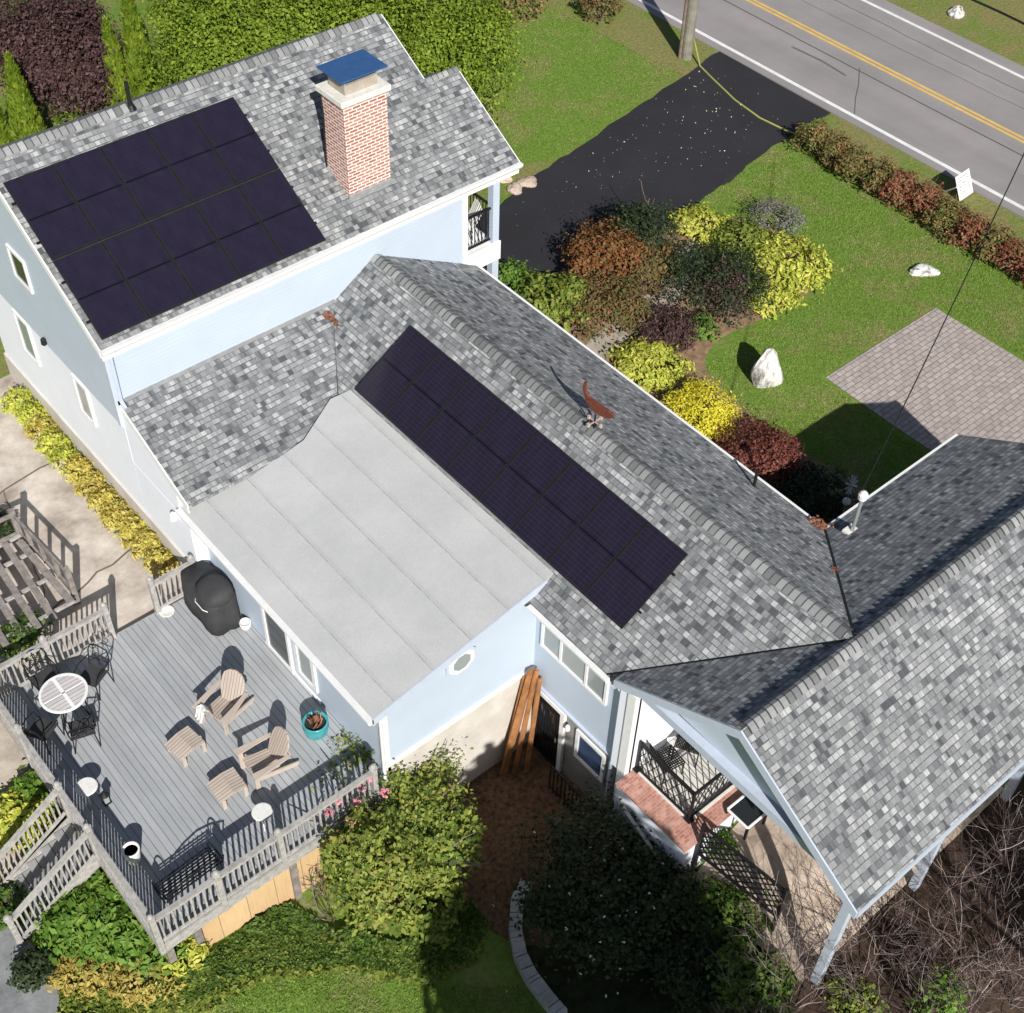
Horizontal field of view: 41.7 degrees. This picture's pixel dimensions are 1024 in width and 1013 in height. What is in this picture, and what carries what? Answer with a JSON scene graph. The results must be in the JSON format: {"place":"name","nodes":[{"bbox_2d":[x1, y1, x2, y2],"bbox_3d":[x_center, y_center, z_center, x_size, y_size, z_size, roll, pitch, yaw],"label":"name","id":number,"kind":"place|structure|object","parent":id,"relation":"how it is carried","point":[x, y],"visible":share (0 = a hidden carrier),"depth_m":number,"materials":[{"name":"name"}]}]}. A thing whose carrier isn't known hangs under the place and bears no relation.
{"place":"outdoors","nodes":[
{"label":"outdoors","id":0,"kind":"place"},
{"bbox_2d":[0,721,41,824],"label":"path","id":1,"kind":"structure","parent":0,"point":[12,758],"depth_m":27.41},
{"bbox_2d":[0,900,73,1012],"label":"slate path","id":2,"kind":"structure","parent":0,"point":[41,1000],"depth_m":24.82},
{"bbox_2d":[0,374,183,694],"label":"concrete patio","id":3,"kind":"structure","parent":0,"point":[58,520],"depth_m":30.78,"materials":[{"name":"concrete"}]},
{"bbox_2d":[0,609,54,662],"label":"perennial","id":4,"kind":"object","parent":3,"relation":"on","point":[24,640],"visible":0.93,"depth_m":28.66,"materials":[{"name":"green plant"}]},
{"bbox_2d":[0,508,80,646],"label":"slatted platform","id":5,"kind":"structure","parent":3,"relation":"on","point":[48,575],"depth_m":29.52,"materials":[{"name":"grey wood"}]},
{"bbox_2d":[215,972,538,1012],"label":"grass","id":6,"kind":"structure","parent":0,"point":[494,992],"depth_m":25.65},
{"bbox_2d":[0,0,1023,1012],"bbox_3d":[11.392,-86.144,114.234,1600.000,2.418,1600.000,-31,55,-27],"label":"ground","id":7,"kind":"structure","parent":0,"point":[492,966],"depth_m":37.71,"materials":[{"name":"green plant"}]},
{"bbox_2d":[3,50,46,140],"bbox_3d":[-14.556,-11.770,39.896,1.361,3.793,1.355,-31,55,-27],"label":"cedar","id":8,"kind":"object","parent":7,"relation":"on","point":[25,118],"visible":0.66,"depth_m":39.55,"materials":[{"name":"green plant"}]},
{"bbox_2d":[0,777,60,852],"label":"perennial","id":9,"kind":"object","parent":7,"relation":"on","point":[11,813],"visible":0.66,"depth_m":26.37,"materials":[{"name":"yellow plant"}]},
{"bbox_2d":[6,945,60,993],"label":"perennial","id":10,"kind":"object","parent":7,"relation":"on","point":[21,966],"visible":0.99,"depth_m":24.72,"materials":[{"name":"green plant"}]},
{"bbox_2d":[7,764,60,817],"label":"perennial","id":11,"kind":"object","parent":7,"relation":"on","point":[28,778],"visible":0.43,"depth_m":26.74,"materials":[{"name":"green plant"}]},
{"bbox_2d":[0,789,99,946],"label":"deck stairs","id":12,"kind":"structure","parent":7,"relation":"on","point":[71,861],"depth_m":25.57,"materials":[{"name":"grey wood"}]},
{"bbox_2d":[0,0,129,123],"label":"purple tree","id":13,"kind":"object","parent":7,"relation":"on","point":[24,36],"visible":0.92,"depth_m":40.43,"materials":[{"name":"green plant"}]},
{"bbox_2d":[46,946,117,1002],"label":"hosta","id":14,"kind":"object","parent":7,"relation":"on","point":[63,976],"visible":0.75,"depth_m":24.75,"materials":[{"name":"yellow plant"}]},
{"bbox_2d":[32,859,144,967],"bbox_3d":[-8.018,7.666,25.522,2.432,1.077,2.509,-31,55,-27],"label":"hosta","id":15,"kind":"object","parent":7,"relation":"on","point":[69,922],"visible":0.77,"depth_m":25.09,"materials":[{"name":"green plant"}]},
{"bbox_2d":[101,15,133,107],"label":"cedar","id":16,"kind":"object","parent":7,"relation":"on","point":[111,41],"visible":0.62,"depth_m":41.01,"materials":[{"name":"green plant"}]},
{"bbox_2d":[83,896,190,984],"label":"hosta","id":17,"kind":"object","parent":7,"relation":"on","point":[138,941],"visible":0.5,"depth_m":24.88,"materials":[{"name":"green plant"}]},
{"bbox_2d":[118,0,161,97],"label":"cedar","id":18,"kind":"object","parent":7,"relation":"on","point":[134,34],"visible":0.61,"depth_m":40.89,"materials":[{"name":"green plant"}]},
{"bbox_2d":[97,941,185,1012],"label":"hosta","id":19,"kind":"object","parent":7,"relation":"on","point":[134,996],"visible":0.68,"depth_m":24.68,"materials":[{"name":"yellow plant"}]},
{"bbox_2d":[162,934,212,976],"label":"hosta","id":20,"kind":"object","parent":7,"relation":"on","point":[196,953],"visible":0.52,"depth_m":25.00,"materials":[{"name":"yellow plant"}]},
{"bbox_2d":[0,554,394,964],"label":"deck","id":21,"kind":"structure","parent":7,"relation":"on","point":[166,812],"depth_m":26.71,"materials":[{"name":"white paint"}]},
{"bbox_2d":[38,673,89,729],"bbox_3d":[-9.054,4.000,27.333,0.970,0.732,0.970,-31,55,-27],"label":"patio table","id":22,"kind":"object","parent":21,"relation":"on","point":[63,693],"visible":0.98,"depth_m":27.07,"materials":[{"name":"white metal"}]},
{"bbox_2d":[164,726,206,766],"bbox_3d":[-6.544,4.813,26.902,0.540,0.360,0.600,35,55,27],"label":"footrest","id":23,"kind":"object","parent":21,"relation":"on","point":[182,744],"visible":1,"depth_m":26.78,"materials":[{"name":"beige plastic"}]},
{"bbox_2d":[151,841,223,911],"bbox_3d":[-5.927,6.746,24.669,1.232,1.017,0.660,-34,56,-29],"label":"iron bench","id":24,"kind":"object","parent":21,"relation":"on","point":[157,889],"visible":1,"depth_m":24.69,"materials":[{"name":"black metal"}]},
{"bbox_2d":[180,561,240,635],"bbox_3d":[-6.533,1.911,29.007,0.851,1.240,1.539,-31,55,-27],"label":"barbecue grill","id":25,"kind":"object","parent":21,"relation":"on","point":[210,600],"visible":1,"depth_m":28.64,"materials":[{"name":"fabric"}]},
{"bbox_2d":[192,668,253,734],"bbox_3d":[-5.848,3.933,27.375,0.860,0.956,1.037,22,50,18],"label":"adirondack chair","id":26,"kind":"object","parent":21,"relation":"on","point":[225,705],"visible":0.93,"depth_m":27.39,"materials":[{"name":"beige wood"}]},
{"bbox_2d":[206,767,248,809],"bbox_3d":[-5.567,5.517,26.276,0.600,0.360,0.540,-29,54,-26],"label":"footrest","id":27,"kind":"object","parent":21,"relation":"on","point":[225,785],"visible":1,"depth_m":26.15,"materials":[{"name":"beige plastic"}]},
{"bbox_2d":[232,726,298,790],"bbox_3d":[-4.833,4.900,26.506,1.037,0.956,0.860,-29,54,-26],"label":"adirondack chair","id":28,"kind":"object","parent":21,"relation":"on","point":[261,764],"visible":1,"depth_m":26.51,"materials":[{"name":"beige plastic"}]},
{"bbox_2d":[133,0,290,89],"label":"hedge tree","id":29,"kind":"object","parent":7,"relation":"on","point":[199,47],"visible":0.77,"depth_m":39.44,"materials":[{"name":"green plant"}]},
{"bbox_2d":[56,917,491,1012],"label":"ivy","id":30,"kind":"object","parent":7,"relation":"on","point":[170,1003],"visible":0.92,"depth_m":25.18,"materials":[{"name":"green plant"}]},
{"bbox_2d":[226,0,362,58],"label":"hedge tree","id":31,"kind":"object","parent":7,"relation":"on","point":[299,11],"visible":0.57,"depth_m":39.67,"materials":[{"name":"green plant"}]},
{"bbox_2d":[176,898,489,1003],"bbox_3d":[-3.397,8.414,26.172,6.062,1.379,1.860,-9,48,-10],"label":"ivy","id":32,"kind":"object","parent":7,"relation":"on","point":[289,917],"visible":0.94,"depth_m":26.01,"materials":[{"name":"green plant"}]},
{"bbox_2d":[314,0,458,74],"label":"hedge tree","id":33,"kind":"object","parent":7,"relation":"on","point":[383,8],"visible":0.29,"depth_m":40.36,"materials":[{"name":"green plant"}]},
{"bbox_2d":[290,768,489,938],"bbox_3d":[-2.357,6.650,26.253,3.534,3.580,2.966,-16,49,-16],"label":"shrub","id":34,"kind":"object","parent":7,"relation":"on","point":[351,856],"visible":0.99,"depth_m":25.18,"materials":[{"name":"green plant"}]},
{"bbox_2d":[307,728,474,865],"bbox_3d":[-2.570,5.832,27.468,3.888,3.090,4.041,-31,55,-27],"label":"shrub","id":35,"kind":"object","parent":7,"relation":"on","point":[414,789],"visible":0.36,"depth_m":26.63,"materials":[{"name":"green plant"}]},
{"bbox_2d":[386,872,468,949],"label":"shrub","id":36,"kind":"object","parent":7,"relation":"on","point":[429,915],"visible":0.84,"depth_m":26.28,"materials":[{"name":"green plant"}]},
{"bbox_2d":[387,0,538,128],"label":"hedge tree","id":37,"kind":"object","parent":7,"relation":"on","point":[466,50],"visible":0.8,"depth_m":39.69,"materials":[{"name":"green plant"}]},
{"bbox_2d":[0,13,1023,984],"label":"house","id":38,"kind":"structure","parent":7,"relation":"on","point":[854,729],"depth_m":27.23,"materials":[{"name":"blue"}]},
{"bbox_2d":[3,97,325,339],"bbox_3d":[-7.067,-6.081,27.798,5.460,1.938,3.276,-31,55,-27],"label":"solar array","id":39,"kind":"object","parent":38,"relation":"on","point":[149,268],"visible":1,"depth_m":27.70,"materials":[{"name":"black glass"}]},
{"bbox_2d":[260,606,294,673],"bbox_3d":[-4.903,2.555,27.885,0.050,2.060,1.000,-31,55,-27],"label":"patio door","id":40,"kind":"structure","parent":38,"relation":"in","point":[277,640],"depth_m":28.17,"materials":[{"name":"white glass"}]},
{"bbox_2d":[355,326,687,628],"bbox_3d":[-0.083,-0.836,27.275,1.612,1.016,8.664,-31,55,-27],"label":"solar array","id":41,"kind":"object","parent":38,"relation":"on","point":[611,555],"visible":1,"depth_m":26.99,"materials":[{"name":"black glass"}]},
{"bbox_2d":[533,688,566,771],"bbox_3d":[0.763,4.823,29.087,0.120,2.260,1.000,-31,55,-27],"label":"door","id":42,"kind":"structure","parent":38,"relation":"in","point":[549,735],"depth_m":28.95,"materials":[{"name":"wood"}]},
{"bbox_2d":[540,624,608,705],"bbox_3d":[1.233,2.946,26.449,0.050,1.240,1.940,-31,55,-27],"label":"window","id":43,"kind":"structure","parent":38,"relation":"in","point":[559,651],"depth_m":26.65,"materials":[{"name":"white glass"}]},
{"bbox_2d":[573,728,606,782],"bbox_3d":[1.628,5.215,28.080,0.050,0.980,0.890,-31,55,-27],"label":"window","id":44,"kind":"structure","parent":38,"relation":"in","point":[585,750],"depth_m":28.07,"materials":[{"name":"white glass"}]},
{"bbox_2d":[632,740,732,823],"bbox_3d":[3.522,5.048,26.561,1.540,1.020,1.630,-31,55,-27],"label":"porch railing","id":45,"kind":"object","parent":38,"relation":"on","point":[688,818],"visible":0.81,"depth_m":26.17,"materials":[{"name":"black metal"}]},
{"bbox_2d":[509,878,566,1012],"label":"garden wall","id":46,"kind":"structure","parent":7,"relation":"on","point":[547,999],"depth_m":26.22,"materials":[{"name":"stone"}]},
{"bbox_2d":[432,741,659,945],"bbox_3d":[0.333,7.330,27.716,4.300,0.861,4.900,-31,55,-27],"label":"mulch bed","id":47,"kind":"object","parent":7,"relation":"on","point":[504,799],"visible":0.36,"depth_m":28.68,"materials":[{"name":"soil"}]},
{"bbox_2d":[383,785,491,898],"bbox_3d":[-1.551,6.833,27.078,2.586,2.293,2.256,-31,55,-27],"label":"shrub","id":48,"kind":"object","parent":47,"relation":"on","point":[455,833],"visible":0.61,"depth_m":26.41,"materials":[{"name":"green plant"}]},
{"bbox_2d":[500,668,542,774],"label":"leaning boards","id":49,"kind":"object","parent":47,"relation":"on","point":[530,681],"visible":1,"depth_m":28.66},
{"bbox_2d":[495,771,719,985],"bbox_3d":[1.883,7.411,26.627,4.403,2.407,4.522,-31,55,-27],"label":"shrub","id":50,"kind":"object","parent":47,"relation":"on","point":[640,900],"visible":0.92,"depth_m":25.98,"materials":[{"name":"green plant"}]},
{"bbox_2d":[455,0,680,192],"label":"grass","id":51,"kind":"structure","parent":7,"relation":"on","point":[602,90],"depth_m":45.34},
{"bbox_2d":[537,0,718,75],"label":"verge","id":52,"kind":"structure","parent":7,"relation":"on","point":[647,29],"depth_m":47.67,"materials":[{"name":"green plant"}]},
{"bbox_2d":[678,0,698,60],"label":"utility pole","id":53,"kind":"object","parent":52,"relation":"on","point":[688,30],"visible":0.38,"depth_m":45.66,"materials":[{"name":"brown wood"}]},
{"bbox_2d":[525,855,796,1012],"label":"shaded bed","id":54,"kind":"object","parent":7,"relation":"on","point":[587,993],"visible":0.25,"depth_m":26.01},
{"bbox_2d":[638,909,751,1012],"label":"shrub","id":55,"kind":"object","parent":54,"relation":"on","point":[680,972],"visible":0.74,"depth_m":25.19,"materials":[{"name":"green plant"}]},
{"bbox_2d":[676,872,771,955],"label":"shrub","id":56,"kind":"object","parent":54,"relation":"on","point":[726,906],"visible":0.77,"depth_m":25.87,"materials":[{"name":"green plant"}]},
{"bbox_2d":[700,930,798,1012],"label":"shrub","id":57,"kind":"object","parent":54,"relation":"on","point":[735,996],"visible":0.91,"depth_m":24.63,"materials":[{"name":"green plant"}]},
{"bbox_2d":[708,930,856,1012],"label":"bare shrub","id":58,"kind":"object","parent":54,"relation":"on","point":[809,982],"visible":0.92,"depth_m":24.25,"materials":[{"name":"brown plant"}]},
{"bbox_2d":[709,870,870,1012],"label":"bare shrub","id":59,"kind":"object","parent":54,"relation":"on","point":[792,946],"visible":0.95,"depth_m":24.38,"materials":[{"name":"brown plant"}]},
{"bbox_2d":[546,216,861,523],"bbox_3d":[5.712,-3.993,35.811,10.850,0.089,13.325,-31,55,-27],"label":"planting bed","id":60,"kind":"object","parent":7,"relation":"on","point":[697,356],"visible":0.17,"depth_m":36.15,"materials":[{"name":"soil"}]},
{"bbox_2d":[515,266,594,331],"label":"shrub","id":61,"kind":"object","parent":60,"relation":"on","point":[562,292],"visible":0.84,"depth_m":35.72,"materials":[{"name":"green plant"}]},
{"bbox_2d":[549,263,656,346],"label":"shrub","id":62,"kind":"object","parent":60,"relation":"on","point":[612,303],"visible":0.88,"depth_m":35.76,"materials":[{"name":"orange plant"}]},
{"bbox_2d":[556,214,655,294],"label":"shrub","id":63,"kind":"object","parent":60,"relation":"on","point":[616,248],"visible":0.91,"depth_m":36.63,"materials":[{"name":"orange plant"}]},
{"bbox_2d":[586,239,709,358],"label":"flagstone path","id":64,"kind":"structure","parent":60,"relation":"on","point":[596,347],"depth_m":36.44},
{"bbox_2d":[597,182,699,265],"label":"shrub","id":65,"kind":"object","parent":60,"relation":"on","point":[631,218],"visible":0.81,"depth_m":37.35,"materials":[{"name":"green plant"}]},
{"bbox_2d":[604,336,694,396],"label":"perennial","id":66,"kind":"object","parent":60,"relation":"on","point":[652,377],"visible":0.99,"depth_m":34.84,"materials":[{"name":"yellow plant"}]},
{"bbox_2d":[622,233,683,300],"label":"shrub","id":67,"kind":"object","parent":60,"relation":"on","point":[648,270],"visible":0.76,"depth_m":36.62,"materials":[{"name":"green plant"}]},
{"bbox_2d":[628,298,704,353],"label":"shrub","id":68,"kind":"object","parent":60,"relation":"on","point":[647,331],"visible":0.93,"depth_m":35.58,"materials":[{"name":"purple plant"}]},
{"bbox_2d":[662,376,743,443],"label":"shrub","id":69,"kind":"object","parent":60,"relation":"on","point":[715,410],"visible":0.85,"depth_m":33.29,"materials":[{"name":"yellow plant"}]},
{"bbox_2d":[668,202,740,246],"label":"perennial","id":70,"kind":"object","parent":60,"relation":"on","point":[687,216],"visible":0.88,"depth_m":39.47,"materials":[{"name":"yellow plant"}]},
{"bbox_2d":[647,235,781,329],"bbox_3d":[5.646,-6.170,36.791,3.759,1.852,3.679,-31,55,-27],"label":"shrub","id":71,"kind":"object","parent":60,"relation":"on","point":[741,255],"visible":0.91,"depth_m":36.51,"materials":[{"name":"green plant"}]},
{"bbox_2d":[689,252,762,323],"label":"shrub","id":72,"kind":"object","parent":60,"relation":"on","point":[737,279],"visible":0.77,"depth_m":36.07,"materials":[{"name":"green plant"}]},
{"bbox_2d":[701,215,771,252],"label":"perennial","id":73,"kind":"object","parent":60,"relation":"on","point":[747,235],"visible":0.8,"depth_m":38.67,"materials":[{"name":"green plant"}]},
{"bbox_2d":[709,408,819,489],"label":"shrub","id":74,"kind":"object","parent":60,"relation":"on","point":[778,447],"visible":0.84,"depth_m":32.27,"materials":[{"name":"red plant"}]},
{"bbox_2d":[736,273,806,320],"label":"perennial","id":75,"kind":"object","parent":60,"relation":"on","point":[786,296],"visible":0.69,"depth_m":36.89,"materials":[{"name":"yellow plant"}]},
{"bbox_2d":[743,229,842,297],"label":"perennial","id":76,"kind":"object","parent":60,"relation":"on","point":[774,246],"visible":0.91,"depth_m":37.72,"materials":[{"name":"yellow plant"}]},
{"bbox_2d":[775,459,857,520],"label":"shrub","id":77,"kind":"object","parent":60,"relation":"on","point":[834,508],"visible":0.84,"depth_m":31.54,"materials":[{"name":"green plant"}]},
{"bbox_2d":[750,348,782,387],"bbox_3d":[6.644,-3.631,34.939,1.044,1.429,0.777,-31,55,-27],"label":"boulder","id":78,"kind":"object","parent":7,"relation":"on","point":[766,371],"visible":0.92,"depth_m":34.65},
{"bbox_2d":[740,194,812,238],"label":"perennial","id":79,"kind":"object","parent":7,"relation":"on","point":[764,208],"visible":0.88,"depth_m":39.37,"materials":[{"name":"grey plant"}]},
{"bbox_2d":[832,141,874,185],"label":"hedge shrub","id":80,"kind":"object","parent":7,"relation":"on","point":[854,165],"visible":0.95,"depth_m":41.17,"materials":[{"name":"green plant"}]},
{"bbox_2d":[771,776,1023,1012],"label":"mulch bed","id":81,"kind":"object","parent":7,"relation":"on","point":[948,859],"visible":0.66,"depth_m":25.56,"materials":[{"name":"soil"}]},
{"bbox_2d":[816,973,889,1012],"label":"shrub","id":82,"kind":"object","parent":81,"relation":"on","point":[863,1008],"visible":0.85,"depth_m":24.34,"materials":[{"name":"green plant"}]},
{"bbox_2d":[770,878,944,1012],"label":"bare shrub","id":83,"kind":"object","parent":81,"relation":"on","point":[850,965],"visible":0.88,"depth_m":24.09,"materials":[{"name":"brown plant"}]},
{"bbox_2d":[764,865,984,978],"bbox_3d":[6.422,7.154,25.105,3.897,2.472,3.187,2,47,0],"label":"bare shrub","id":84,"kind":"object","parent":81,"relation":"on","point":[879,903],"visible":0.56,"depth_m":24.79,"materials":[{"name":"brown plant"}]},
{"bbox_2d":[905,962,971,1012],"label":"shrub","id":85,"kind":"object","parent":81,"relation":"on","point":[952,1007],"visible":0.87,"depth_m":23.84,"materials":[{"name":"green plant"}]},
{"bbox_2d":[854,837,1023,1012],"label":"bare shrub","id":86,"kind":"object","parent":81,"relation":"on","point":[922,944],"visible":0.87,"depth_m":24.28,"materials":[{"name":"brown plant"}]},
{"bbox_2d":[885,924,1023,1012],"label":"bare shrub","id":87,"kind":"object","parent":81,"relation":"on","point":[973,997],"visible":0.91,"depth_m":23.76,"materials":[{"name":"brown plant"}]},
{"bbox_2d":[889,790,1023,1010],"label":"bare shrub","id":88,"kind":"object","parent":81,"relation":"on","point":[980,928],"visible":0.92,"depth_m":24.47,"materials":[{"name":"brown plant"}]},
{"bbox_2d":[919,876,1023,1012],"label":"bare shrub","id":89,"kind":"object","parent":81,"relation":"on","point":[1009,971],"visible":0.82,"depth_m":24.12,"materials":[{"name":"brown plant"}]},
{"bbox_2d":[949,780,1023,896],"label":"bare shrub","id":90,"kind":"object","parent":81,"relation":"on","point":[997,844],"visible":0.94,"depth_m":25.86,"materials":[{"name":"brown plant"}]},
{"bbox_2d":[874,167,923,208],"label":"hedge shrub","id":91,"kind":"object","parent":7,"relation":"on","point":[896,190],"visible":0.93,"depth_m":40.28,"materials":[{"name":"red plant"}]},
{"bbox_2d":[788,114,1023,251],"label":"verge","id":92,"kind":"structure","parent":7,"relation":"on","point":[973,200],"depth_m":42.13,"materials":[{"name":"green plant"}]},
{"bbox_2d":[900,177,948,220],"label":"hedge shrub","id":93,"kind":"object","parent":7,"relation":"on","point":[927,187],"visible":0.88,"depth_m":39.89,"materials":[{"name":"red plant"}]},
{"bbox_2d":[826,308,1023,450],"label":"paver pad","id":94,"kind":"object","parent":7,"relation":"on","point":[969,382],"visible":0.87,"depth_m":35.24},
{"bbox_2d":[919,191,971,240],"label":"hedge shrub","id":95,"kind":"object","parent":7,"relation":"on","point":[951,210],"visible":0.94,"depth_m":39.34,"materials":[{"name":"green plant"}]},
{"bbox_2d":[886,0,1023,65],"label":"verge","id":96,"kind":"structure","parent":7,"relation":"on","point":[991,30],"depth_m":48.89,"materials":[{"name":"green plant"}]},
{"bbox_2d":[947,204,997,250],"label":"hedge shrub","id":97,"kind":"object","parent":7,"relation":"on","point":[970,231],"visible":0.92,"depth_m":38.85,"materials":[{"name":"red plant"}]},
{"bbox_2d":[971,218,1019,265],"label":"hedge shrub","id":98,"kind":"object","parent":7,"relation":"on","point":[993,237],"visible":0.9,"depth_m":38.42,"materials":[{"name":"green plant"}]},
{"bbox_2d":[475,51,829,307],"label":"driveway","id":99,"kind":"structure","parent":0,"point":[536,223],"depth_m":42.27,"materials":[{"name":"asphalt"}]},
{"bbox_2d":[626,0,1023,218],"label":"road","id":100,"kind":"structure","parent":0,"point":[990,164],"depth_m":46.13,"materials":[{"name":"asphalt"}]},
{"bbox_2d":[639,0,1023,209],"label":"road edge line","id":101,"kind":"object","parent":100,"relation":"on","point":[846,112],"depth_m":44.43,"materials":[{"name":"white paint"}]},
{"bbox_2d":[683,786,1003,981],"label":"porch ground","id":102,"kind":"structure","parent":0,"point":[774,849],"depth_m":25.99,"materials":[{"name":"stone"}]},
{"bbox_2d":[690,822,788,932],"bbox_3d":[4.311,7.150,25.680,1.987,1.880,0.077,36,55,27],"label":"lattice fence","id":103,"kind":"object","parent":102,"relation":"on","point":[728,876],"visible":0.99,"depth_m":25.42,"materials":[{"name":"black metal"}]},
{"bbox_2d":[691,140,1023,497],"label":"grass","id":104,"kind":"structure","parent":0,"point":[859,300],"depth_m":37.61,"materials":[{"name":"plant"}]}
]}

